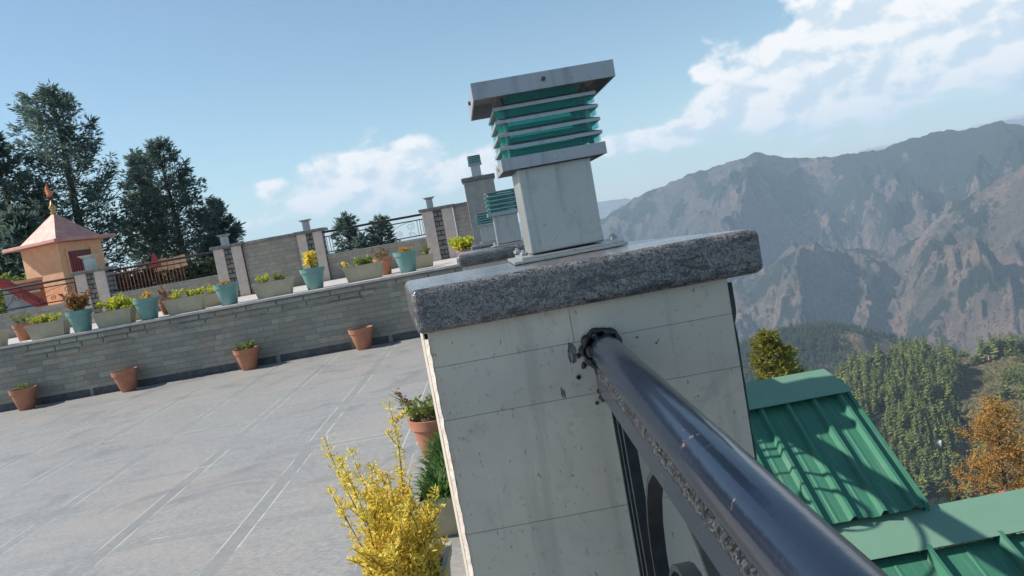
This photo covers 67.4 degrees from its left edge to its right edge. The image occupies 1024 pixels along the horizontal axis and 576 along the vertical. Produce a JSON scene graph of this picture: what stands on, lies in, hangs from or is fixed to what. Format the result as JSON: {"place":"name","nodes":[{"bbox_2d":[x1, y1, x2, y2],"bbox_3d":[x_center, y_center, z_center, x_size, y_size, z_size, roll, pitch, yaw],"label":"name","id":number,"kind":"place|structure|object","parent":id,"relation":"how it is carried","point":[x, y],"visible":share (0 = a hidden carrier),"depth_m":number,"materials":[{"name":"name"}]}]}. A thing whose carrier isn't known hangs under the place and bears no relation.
{"place":"outdoors","nodes":[
{"label":"outdoors","id":0,"kind":"place"},
{"bbox_2d":[8,257,456,343],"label":"terrace","id":1,"kind":"structure","parent":0,"point":[326,283],"depth_m":14.43,"materials":[{"name":"stone"}]},
{"bbox_2d":[9,311,34,340],"bbox_3d":[-8.357,0.654,13.148,0.357,0.507,0.348,-15,7,-43],"label":"flower pot","id":2,"kind":"object","parent":1,"relation":"on","point":[22,334],"visible":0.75,"depth_m":13.05,"materials":[{"name":"ceramic"}]},
{"bbox_2d":[0,303,72,338],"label":"parapet wall","id":3,"kind":"structure","parent":1,"relation":"on","point":[7,321],"depth_m":15.86,"materials":[{"name":"stone"}]},
{"bbox_2d":[0,276,77,311],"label":"railing","id":4,"kind":"object","parent":3,"relation":"on","point":[35,284],"visible":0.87,"depth_m":15.95,"materials":[{"name":"metal"}]},
{"bbox_2d":[70,266,117,322],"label":"parapet pillar","id":5,"kind":"structure","parent":1,"relation":"on","point":[97,281],"depth_m":15.79,"materials":[{"name":"stone"}]},
{"bbox_2d":[78,254,98,269],"bbox_3d":[-8.764,-0.533,15.947,0.324,0.304,0.324,-10,5,-1],"label":"stub lamp","id":6,"kind":"object","parent":5,"relation":"on","point":[89,261],"visible":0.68,"depth_m":15.86,"materials":[{"name":"teal paint"}]},
{"bbox_2d":[120,296,144,319],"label":"planter trough","id":7,"kind":"object","parent":1,"relation":"on","point":[137,314],"visible":0.11,"depth_m":13.01,"materials":[{"name":"concrete"}]},
{"bbox_2d":[155,284,175,314],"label":"flower pot","id":8,"kind":"object","parent":1,"relation":"on","point":[163,307],"visible":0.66,"depth_m":13.18,"materials":[{"name":"ceramic"}]},
{"bbox_2d":[111,275,219,310],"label":"parapet wall","id":9,"kind":"structure","parent":1,"relation":"on","point":[191,284],"depth_m":15.90,"materials":[{"name":"concrete"}]},
{"bbox_2d":[109,251,217,290],"bbox_3d":[-7.226,-0.354,16.009,2.255,0.460,0.048,-10,5,-1],"label":"railing","id":10,"kind":"object","parent":9,"relation":"on","point":[161,261],"visible":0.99,"depth_m":15.99,"materials":[{"name":"metal"}]},
{"bbox_2d":[189,283,221,307],"bbox_3d":[-5.323,0.141,13.375,0.586,0.393,0.364,-10,5,-1],"label":"planter trough","id":11,"kind":"object","parent":1,"relation":"on","point":[212,299],"visible":0.51,"depth_m":13.32,"materials":[{"name":"concrete"}]},
{"bbox_2d":[209,242,251,296],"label":"parapet pillar","id":12,"kind":"structure","parent":1,"relation":"on","point":[230,262],"depth_m":15.84,"materials":[{"name":"concrete"}]},
{"bbox_2d":[217,234,229,245],"bbox_3d":[-5.990,-1.001,15.995,0.240,0.225,0.240,-10,5,-1],"label":"stub lamp","id":13,"kind":"object","parent":12,"relation":"on","point":[224,239],"visible":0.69,"depth_m":15.93,"materials":[{"name":"metal"}]},
{"bbox_2d":[242,233,304,293],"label":"parapet panel","id":14,"kind":"structure","parent":1,"relation":"on","point":[271,256],"depth_m":15.86,"materials":[{"name":"stone"}]},
{"bbox_2d":[293,227,331,280],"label":"parapet pillar","id":15,"kind":"structure","parent":1,"relation":"on","point":[311,239],"depth_m":15.86,"materials":[{"name":"stone"}]},
{"bbox_2d":[299,219,310,230],"bbox_3d":[-4.297,-1.311,16.022,0.240,0.225,0.240,-10,5,-1],"label":"stub lamp","id":16,"kind":"object","parent":15,"relation":"on","point":[305,224],"visible":0.82,"depth_m":15.96,"materials":[{"name":"metal"}]},
{"bbox_2d":[327,237,428,279],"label":"parapet wall","id":17,"kind":"structure","parent":1,"relation":"on","point":[335,265],"depth_m":15.97,"materials":[{"name":"concrete"}]},
{"bbox_2d":[323,213,424,252],"bbox_3d":[-2.869,-1.152,16.079,2.099,0.460,0.048,-10,5,-1],"label":"railing","id":18,"kind":"object","parent":17,"relation":"on","point":[372,223],"visible":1,"depth_m":16.06,"materials":[{"name":"metal"}]},
{"bbox_2d":[371,245,391,275],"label":"flower pot","id":19,"kind":"object","parent":1,"relation":"on","point":[387,266],"visible":0.84,"depth_m":13.36,"materials":[{"name":"ceramic"}]},
{"bbox_2d":[416,247,433,268],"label":"planter trough","id":20,"kind":"object","parent":1,"relation":"on","point":[424,261],"visible":0.53,"depth_m":13.48,"materials":[{"name":"concrete"}]},
{"bbox_2d":[418,204,458,260],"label":"parapet pillar","id":21,"kind":"structure","parent":1,"relation":"on","point":[439,225],"depth_m":15.91,"materials":[{"name":"stone"}]},
{"bbox_2d":[423,196,433,207],"bbox_3d":[-1.726,-1.781,16.063,0.240,0.225,0.240,-10,5,-1],"label":"stub lamp","id":22,"kind":"object","parent":21,"relation":"on","point":[429,202],"visible":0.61,"depth_m":16.00,"materials":[{"name":"metal"}]},
{"bbox_2d":[453,196,508,248],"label":"parapet panel","id":23,"kind":"structure","parent":1,"relation":"on","point":[462,219],"depth_m":15.96,"materials":[{"name":"stone"}]},
{"bbox_2d":[0,337,466,575],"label":"terrace floor","id":24,"kind":"structure","parent":0,"point":[228,473],"depth_m":6.36,"materials":[{"name":"grey concrete"}]},
{"bbox_2d":[8,381,36,410],"bbox_3d":[-7.758,1.707,12.210,0.399,0.448,0.399,-12,5,-23],"label":"flower pot","id":25,"kind":"object","parent":24,"relation":"on","point":[23,397],"visible":1,"depth_m":12.11,"materials":[{"name":"ceramic"}]},
{"bbox_2d":[110,366,137,391],"bbox_3d":[-6.109,1.462,12.176,0.399,0.335,0.399,-13,5,-1],"label":"flower pot","id":26,"kind":"object","parent":24,"relation":"on","point":[125,380],"visible":1,"depth_m":12.06,"materials":[{"name":"ceramic"}]},
{"bbox_2d":[0,263,463,411],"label":"retaining wall","id":27,"kind":"structure","parent":24,"relation":"on","point":[280,328],"depth_m":12.34,"materials":[{"name":"stone"}]},
{"bbox_2d":[0,329,9,346],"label":"planter trough","id":28,"kind":"object","parent":27,"relation":"on","point":[3,337],"visible":1,"depth_m":12.44,"materials":[{"name":"concrete"}]},
{"bbox_2d":[23,312,69,340],"bbox_3d":[-7.516,0.586,12.468,0.660,0.426,0.316,-10,5,0],"label":"planter trough","id":29,"kind":"object","parent":27,"relation":"on","point":[54,327],"visible":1,"depth_m":12.36,"materials":[{"name":"concrete"}]},
{"bbox_2d":[58,288,92,332],"bbox_3d":[-7.027,0.347,12.438,0.470,0.724,0.458,-6,6,42],"label":"teal pot","id":30,"kind":"object","parent":27,"relation":"on","point":[79,316],"visible":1,"depth_m":12.32,"materials":[{"name":"ceramic"}]},
{"bbox_2d":[90,291,136,327],"bbox_3d":[-6.458,0.331,12.440,0.660,0.553,0.478,-10,5,0],"label":"planter trough","id":31,"kind":"object","parent":27,"relation":"on","point":[111,316],"visible":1,"depth_m":12.37,"materials":[{"name":"concrete"}]},
{"bbox_2d":[132,288,158,320],"bbox_3d":[-5.919,0.254,12.445,0.410,0.512,0.410,-7,6,32],"label":"teal pot","id":32,"kind":"object","parent":27,"relation":"on","point":[147,307],"visible":1,"depth_m":12.33,"materials":[{"name":"ceramic"}]},
{"bbox_2d":[161,286,206,315],"bbox_3d":[-5.311,0.187,12.488,0.664,0.418,0.322,-10,5,0],"label":"planter trough","id":33,"kind":"object","parent":27,"relation":"on","point":[192,302],"visible":1,"depth_m":12.39,"materials":[{"name":"concrete"}]},
{"bbox_2d":[213,279,238,305],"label":"teal pot","id":34,"kind":"object","parent":27,"relation":"on","point":[226,292],"visible":1,"depth_m":12.35,"materials":[{"name":"ceramic"}]},
{"bbox_2d":[251,272,294,298],"bbox_3d":[-3.884,-0.066,12.487,0.660,0.405,0.269,-10,5,-1],"label":"planter trough","id":35,"kind":"object","parent":27,"relation":"on","point":[277,286],"visible":1,"depth_m":12.41,"materials":[{"name":"concrete"}]},
{"bbox_2d":[299,250,324,289],"bbox_3d":[-3.250,-0.298,12.483,0.410,0.636,0.410,-7,6,31],"label":"teal pot","id":36,"kind":"object","parent":27,"relation":"on","point":[313,278],"visible":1,"depth_m":12.39,"materials":[{"name":"ceramic"}]},
{"bbox_2d":[341,256,382,282],"bbox_3d":[-2.440,-0.325,12.526,0.686,0.393,0.282,-10,5,0],"label":"planter trough","id":37,"kind":"object","parent":27,"relation":"on","point":[365,269],"visible":1,"depth_m":12.44,"materials":[{"name":"concrete"}]},
{"bbox_2d":[392,246,416,272],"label":"teal pot","id":38,"kind":"object","parent":27,"relation":"on","point":[406,259],"visible":1,"depth_m":12.39,"materials":[{"name":"ceramic"}]},
{"bbox_2d":[448,235,473,253],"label":"flower pot","id":39,"kind":"object","parent":27,"relation":"on","point":[460,243],"visible":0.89,"depth_m":12.42,"materials":[{"name":"ceramic"}]},
{"bbox_2d":[461,173,498,244],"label":"masonry pillar","id":40,"kind":"structure","parent":27,"relation":"on","point":[476,188],"depth_m":12.41,"materials":[{"name":"stone"}]},
{"bbox_2d":[467,154,482,176],"bbox_3d":[-0.605,-2.000,12.647,0.240,0.348,0.230,-10,5,-1],"label":"pillar lamp","id":41,"kind":"object","parent":40,"relation":"on","point":[475,167],"visible":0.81,"depth_m":12.57,"materials":[{"name":"metal"}]},
{"bbox_2d":[232,339,258,370],"bbox_3d":[-4.188,1.050,12.127,0.399,0.477,0.399,-5,7,45],"label":"flower pot","id":42,"kind":"object","parent":24,"relation":"on","point":[247,357],"visible":1,"depth_m":12.03,"materials":[{"name":"ceramic"}]},
{"bbox_2d":[348,325,372,349],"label":"flower pot","id":43,"kind":"object","parent":24,"relation":"on","point":[361,336],"visible":1,"depth_m":11.97,"materials":[{"name":"ceramic"}]},
{"bbox_2d":[320,398,451,575],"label":"planter trough","id":44,"kind":"object","parent":24,"relation":"on","point":[398,541],"visible":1,"depth_m":2.75,"materials":[{"name":"plastic"}]},
{"bbox_2d":[389,388,438,460],"bbox_3d":[-0.544,0.939,5.331,0.464,0.548,0.415,-14,6,-36],"label":"flower pot","id":45,"kind":"object","parent":24,"relation":"on","point":[422,422],"visible":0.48,"depth_m":5.21,"materials":[{"name":"ceramic"}]},
{"bbox_2d":[417,426,442,468],"bbox_3d":[-0.399,1.069,4.812,0.421,0.329,0.768,-10,5,-1],"label":"planter trough","id":46,"kind":"object","parent":24,"relation":"on","point":[434,446],"visible":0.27,"depth_m":4.71,"materials":[{"name":"plant"}]},
{"bbox_2d":[408,450,458,537],"bbox_3d":[-0.379,1.116,4.205,0.419,0.333,0.757,-10,5,-1],"label":"planter trough","id":47,"kind":"object","parent":24,"relation":"on","point":[433,474],"visible":0.61,"depth_m":4.01,"materials":[{"name":"plastic"}]},
{"bbox_2d":[471,241,496,250],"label":"masonry pillar","id":48,"kind":"structure","parent":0,"point":[480,246],"depth_m":8.26,"materials":[{"name":"beige stone"}]},
{"bbox_2d":[475,211,495,244],"bbox_3d":[-0.279,-0.669,8.489,0.233,0.338,0.223,-10,5,-1],"label":"pillar lamp","id":49,"kind":"object","parent":48,"relation":"on","point":[487,231],"visible":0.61,"depth_m":8.41,"materials":[{"name":"metal"}]},
{"bbox_2d":[457,242,525,270],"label":"masonry pillar","id":50,"kind":"structure","parent":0,"point":[479,258],"depth_m":4.85,"materials":[{"name":"beige stone"}]},
{"bbox_2d":[484,188,523,247],"bbox_3d":[-0.046,-0.464,5.080,0.245,0.356,0.235,-11,5,-2],"label":"pillar lamp","id":51,"kind":"object","parent":50,"relation":"on","point":[506,227],"visible":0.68,"depth_m":5.00,"materials":[{"name":"metal"}]},
{"bbox_2d":[0,0,1023,282],"label":"sky","id":52,"kind":"structure","parent":0,"point":[290,112],"materials":[{"name":"blue"}]},
{"bbox_2d":[405,229,762,575],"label":"masonry pillar","id":53,"kind":"structure","parent":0,"point":[523,413],"depth_m":1.48,"materials":[{"name":"concrete"}]},
{"bbox_2d":[468,59,627,264],"bbox_3d":[0.084,-0.265,1.725,0.306,0.381,0.306,-11,5,-3],"label":"pillar lamp","id":54,"kind":"object","parent":53,"relation":"on","point":[556,199],"visible":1,"depth_m":1.65,"materials":[{"name":"metal"}]},
{"bbox_2d":[588,333,888,575],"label":"railing","id":55,"kind":"object","parent":53,"relation":"attached to","point":[741,510],"visible":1,"depth_m":0.74,"materials":[{"name":"black metal"}]},
{"bbox_2d":[519,114,1023,552],"bbox_3d":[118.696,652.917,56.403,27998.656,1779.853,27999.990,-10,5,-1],"label":"terrain","id":56,"kind":"structure","parent":0,"point":[912,238],"depth_m":3524.18,"materials":[{"name":"grey stone"}]},
{"bbox_2d":[329,211,359,254],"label":"fir tree","id":57,"kind":"object","parent":56,"relation":"on","point":[344,220],"visible":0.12,"depth_m":44.32,"materials":[{"name":"green plant"}]},
{"bbox_2d":[350,230,375,250],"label":"fir tree","id":58,"kind":"object","parent":56,"relation":"on","point":[361,236],"visible":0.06,"depth_m":42.65,"materials":[{"name":"green plant"}]},
{"bbox_2d":[364,213,402,245],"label":"fir tree","id":59,"kind":"object","parent":56,"relation":"on","point":[379,237],"visible":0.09,"depth_m":44.45,"materials":[{"name":"green plant"}]},
{"bbox_2d":[746,327,800,380],"bbox_3d":[8.608,4.779,24.844,2.929,7.321,3.206,-12,5,-16],"label":"pine tree","id":60,"kind":"object","parent":56,"relation":"on","point":[769,343],"visible":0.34,"depth_m":24.30,"materials":[{"name":"green plant"}]},
{"bbox_2d":[777,340,806,372],"bbox_3d":[10.525,5.471,27.849,2.206,7.312,1.951,-10,5,-1],"label":"pine tree","id":61,"kind":"object","parent":56,"relation":"on","point":[797,362],"visible":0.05,"depth_m":27.59,"materials":[{"name":"green plant"}]},
{"bbox_2d":[745,369,929,560],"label":"green roof","id":62,"kind":"structure","parent":56,"relation":"on","point":[824,451],"depth_m":4.79,"materials":[{"name":"green metal"}]},
{"bbox_2d":[739,319,936,382],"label":"hill wood","id":63,"kind":"object","parent":56,"relation":"on","point":[814,325],"visible":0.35,"depth_m":1620.88,"materials":[{"name":"green wood"}]},
{"bbox_2d":[831,488,1023,575],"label":"green roof","id":64,"kind":"structure","parent":56,"relation":"on","point":[998,517],"depth_m":4.21,"materials":[{"name":"green metal"}]},
{"bbox_2d":[835,332,1023,499],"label":"wooded slope","id":65,"kind":"structure","parent":56,"relation":"on","point":[912,360],"depth_m":816.83,"materials":[{"name":"green plant"}]},
{"bbox_2d":[871,393,879,414],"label":"hill tree","id":66,"kind":"object","parent":65,"relation":"on","point":[874,407],"visible":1,"depth_m":796.64,"materials":[{"name":"green plant"}]},
{"bbox_2d":[883,383,890,405],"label":"hill tree","id":67,"kind":"object","parent":65,"relation":"on","point":[886,397],"visible":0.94,"depth_m":795.94,"materials":[{"name":"green plant"}]},
{"bbox_2d":[896,415,904,437],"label":"hill tree","id":68,"kind":"object","parent":65,"relation":"on","point":[900,430],"visible":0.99,"depth_m":745.98,"materials":[{"name":"green plant"}]},
{"bbox_2d":[897,438,905,457],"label":"hill tree","id":69,"kind":"object","parent":65,"relation":"on","point":[902,446],"visible":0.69,"depth_m":719.73,"materials":[{"name":"green plant"}]},
{"bbox_2d":[900,408,908,430],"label":"hill tree","id":70,"kind":"object","parent":65,"relation":"on","point":[903,421],"visible":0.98,"depth_m":748.11,"materials":[{"name":"green plant"}]},
{"bbox_2d":[901,452,910,470],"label":"hill tree","id":71,"kind":"object","parent":65,"relation":"on","point":[906,462],"visible":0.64,"depth_m":703.38,"materials":[{"name":"green plant"}]},
{"bbox_2d":[905,446,916,458],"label":"hill tree","id":72,"kind":"object","parent":65,"relation":"on","point":[910,451],"visible":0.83,"depth_m":717.74,"materials":[{"name":"green plant"}]},
{"bbox_2d":[909,460,918,479],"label":"hill tree","id":73,"kind":"object","parent":65,"relation":"on","point":[912,469],"visible":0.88,"depth_m":694.34,"materials":[{"name":"green plant"}]},
{"bbox_2d":[918,452,929,468],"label":"hill tree","id":74,"kind":"object","parent":65,"relation":"on","point":[925,458],"visible":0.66,"depth_m":702.77,"materials":[{"name":"green plant"}]},
{"bbox_2d":[918,474,933,495],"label":"hill tree","id":75,"kind":"object","parent":65,"relation":"on","point":[924,490],"visible":0.94,"depth_m":679.46,"materials":[{"name":"green plant"}]},
{"bbox_2d":[921,391,930,406],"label":"hill tree","id":76,"kind":"object","parent":65,"relation":"on","point":[926,397],"visible":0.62,"depth_m":769.85,"materials":[{"name":"green plant"}]},
{"bbox_2d":[922,416,931,439],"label":"hill tree","id":77,"kind":"object","parent":65,"relation":"on","point":[925,426],"visible":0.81,"depth_m":735.64,"materials":[{"name":"green plant"}]},
{"bbox_2d":[924,377,933,400],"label":"hill tree","id":78,"kind":"object","parent":65,"relation":"on","point":[928,391],"visible":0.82,"depth_m":788.92,"materials":[{"name":"green plant"}]},
{"bbox_2d":[924,406,936,425],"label":"hill tree","id":79,"kind":"object","parent":65,"relation":"on","point":[928,414],"visible":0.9,"depth_m":744.78,"materials":[{"name":"green plant"}]},
{"bbox_2d":[932,433,942,457],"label":"hill tree","id":80,"kind":"object","parent":65,"relation":"on","point":[936,447],"visible":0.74,"depth_m":713.43,"materials":[{"name":"green plant"}]},
{"bbox_2d":[931,474,948,491],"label":"hill tree","id":81,"kind":"object","parent":65,"relation":"on","point":[942,480],"visible":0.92,"depth_m":676.77,"materials":[{"name":"green plant"}]},
{"bbox_2d":[940,452,951,473],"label":"hill tree","id":82,"kind":"object","parent":65,"relation":"on","point":[945,461],"visible":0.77,"depth_m":699.37,"materials":[{"name":"green plant"}]},
{"bbox_2d":[940,461,951,484],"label":"hill tree","id":83,"kind":"object","parent":65,"relation":"on","point":[944,471],"visible":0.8,"depth_m":688.64,"materials":[{"name":"green plant"}]},
{"bbox_2d":[946,461,959,481],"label":"hill tree","id":84,"kind":"object","parent":65,"relation":"on","point":[951,476],"visible":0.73,"depth_m":693.86,"materials":[{"name":"green plant"}]},
{"bbox_2d":[949,452,966,469],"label":"hill tree","id":85,"kind":"object","parent":65,"relation":"on","point":[959,457],"visible":0.53,"depth_m":702.09,"materials":[{"name":"green plant"}]},
{"bbox_2d":[961,483,975,499],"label":"hill tree","id":86,"kind":"object","parent":65,"relation":"on","point":[969,493],"visible":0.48,"depth_m":664.35,"materials":[{"name":"green plant"}]},
{"bbox_2d":[969,439,980,457],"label":"hill tree","id":87,"kind":"object","parent":65,"relation":"on","point":[976,445],"visible":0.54,"depth_m":713.19,"materials":[{"name":"green plant"}]},
{"bbox_2d":[997,381,1012,399],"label":"hill tree","id":88,"kind":"object","parent":65,"relation":"on","point":[1006,393],"visible":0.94,"depth_m":759.96,"materials":[{"name":"green plant"}]},
{"bbox_2d":[937,391,1023,548],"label":"autumn tree","id":89,"kind":"object","parent":56,"relation":"on","point":[988,471],"visible":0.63,"depth_m":33.34,"materials":[{"name":"orange plant"}]},
{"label":"temple ground","id":90,"kind":"structure","parent":0,"visible":0},
{"bbox_2d":[0,271,26,315],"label":"shrub","id":91,"kind":"object","parent":90,"relation":"on","point":[12,279],"visible":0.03,"depth_m":24.79,"materials":[{"name":"green plant"}]},
{"bbox_2d":[0,203,45,313],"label":"cedar tree","id":92,"kind":"object","parent":90,"relation":"on","point":[16,224],"visible":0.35,"depth_m":26.95,"materials":[{"name":"green plant"}]},
{"bbox_2d":[0,279,47,313],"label":"stair parapet","id":93,"kind":"structure","parent":90,"relation":"on","point":[21,301],"depth_m":20.20,"materials":[{"name":"paint"}]},
{"bbox_2d":[13,277,47,302],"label":"steps","id":94,"kind":"structure","parent":90,"relation":"on","point":[39,293],"depth_m":21.56,"materials":[{"name":"orange paint"}]},
{"bbox_2d":[0,130,64,275],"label":"cedar tree","id":95,"kind":"object","parent":90,"relation":"on","point":[9,165],"visible":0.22,"depth_m":29.23,"materials":[{"name":"green plant"}]},
{"bbox_2d":[2,183,116,304],"bbox_3d":[-13.460,-1.151,22.977,2.147,4.019,2.147,-8,5,21],"label":"shrine","id":96,"kind":"object","parent":90,"relation":"on","point":[54,246],"visible":0.59,"depth_m":22.39,"materials":[{"name":"orange paint"}]},
{"bbox_2d":[68,249,90,292],"bbox_3d":[-12.648,-0.501,22.663,0.043,1.250,0.780,-8,5,21],"label":"door","id":97,"kind":"structure","parent":96,"relation":"in","point":[77,264],"depth_m":22.50,"materials":[{"name":"red paint"}]},
{"bbox_2d":[0,78,151,271],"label":"cedar tree","id":98,"kind":"object","parent":90,"relation":"on","point":[62,102],"visible":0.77,"depth_m":29.74,"materials":[{"name":"green plant"}]},
{"bbox_2d":[104,262,168,291],"bbox_3d":[-11.884,-0.029,23.190,3.412,1.535,1.825,-10,5,-1],"label":"picket fence","id":99,"kind":"object","parent":90,"relation":"on","point":[135,279],"visible":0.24,"depth_m":22.96,"materials":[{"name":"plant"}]},
{"bbox_2d":[113,254,187,292],"bbox_3d":[-9.552,-0.151,20.242,2.160,1.128,0.095,-10,5,-1],"label":"picket fence","id":100,"kind":"object","parent":90,"relation":"on","point":[172,262],"visible":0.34,"depth_m":20.22,"materials":[{"name":"orange paint"}]},
{"bbox_2d":[150,253,161,284],"bbox_3d":[-9.240,-0.279,20.068,0.300,1.299,0.040,-10,5,-1],"label":"marker","id":101,"kind":"object","parent":90,"relation":"on","point":[154,258],"visible":0.79,"depth_m":20.02,"materials":[{"name":"paint"}]},
{"bbox_2d":[119,147,194,279],"bbox_3d":[-15.747,-2.905,33.445,2.802,6.547,2.981,-8,5,26],"label":"cedar tree","id":102,"kind":"object","parent":90,"relation":"on","point":[136,257],"visible":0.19,"depth_m":33.00,"materials":[{"name":"green plant"}]},
{"bbox_2d":[119,135,228,262],"bbox_3d":[-14.317,-3.148,32.682,4.813,6.643,4.301,-10,5,-1],"label":"cedar tree","id":103,"kind":"object","parent":90,"relation":"on","point":[157,226],"visible":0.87,"depth_m":31.93,"materials":[{"name":"green plant"}]},
{"bbox_2d":[145,248,217,283],"bbox_3d":[-9.674,-0.520,23.093,3.338,1.466,1.712,-11,5,-12],"label":"shrub","id":104,"kind":"object","parent":90,"relation":"on","point":[198,268],"visible":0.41,"depth_m":22.86,"materials":[{"name":"green plant"}]},
{"bbox_2d":[197,196,246,262],"bbox_3d":[-12.991,-2.186,34.598,2.885,4.004,2.982,-10,5,-1],"label":"cedar tree","id":105,"kind":"object","parent":90,"relation":"on","point":[235,230],"visible":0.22,"depth_m":34.20,"materials":[{"name":"green plant"}]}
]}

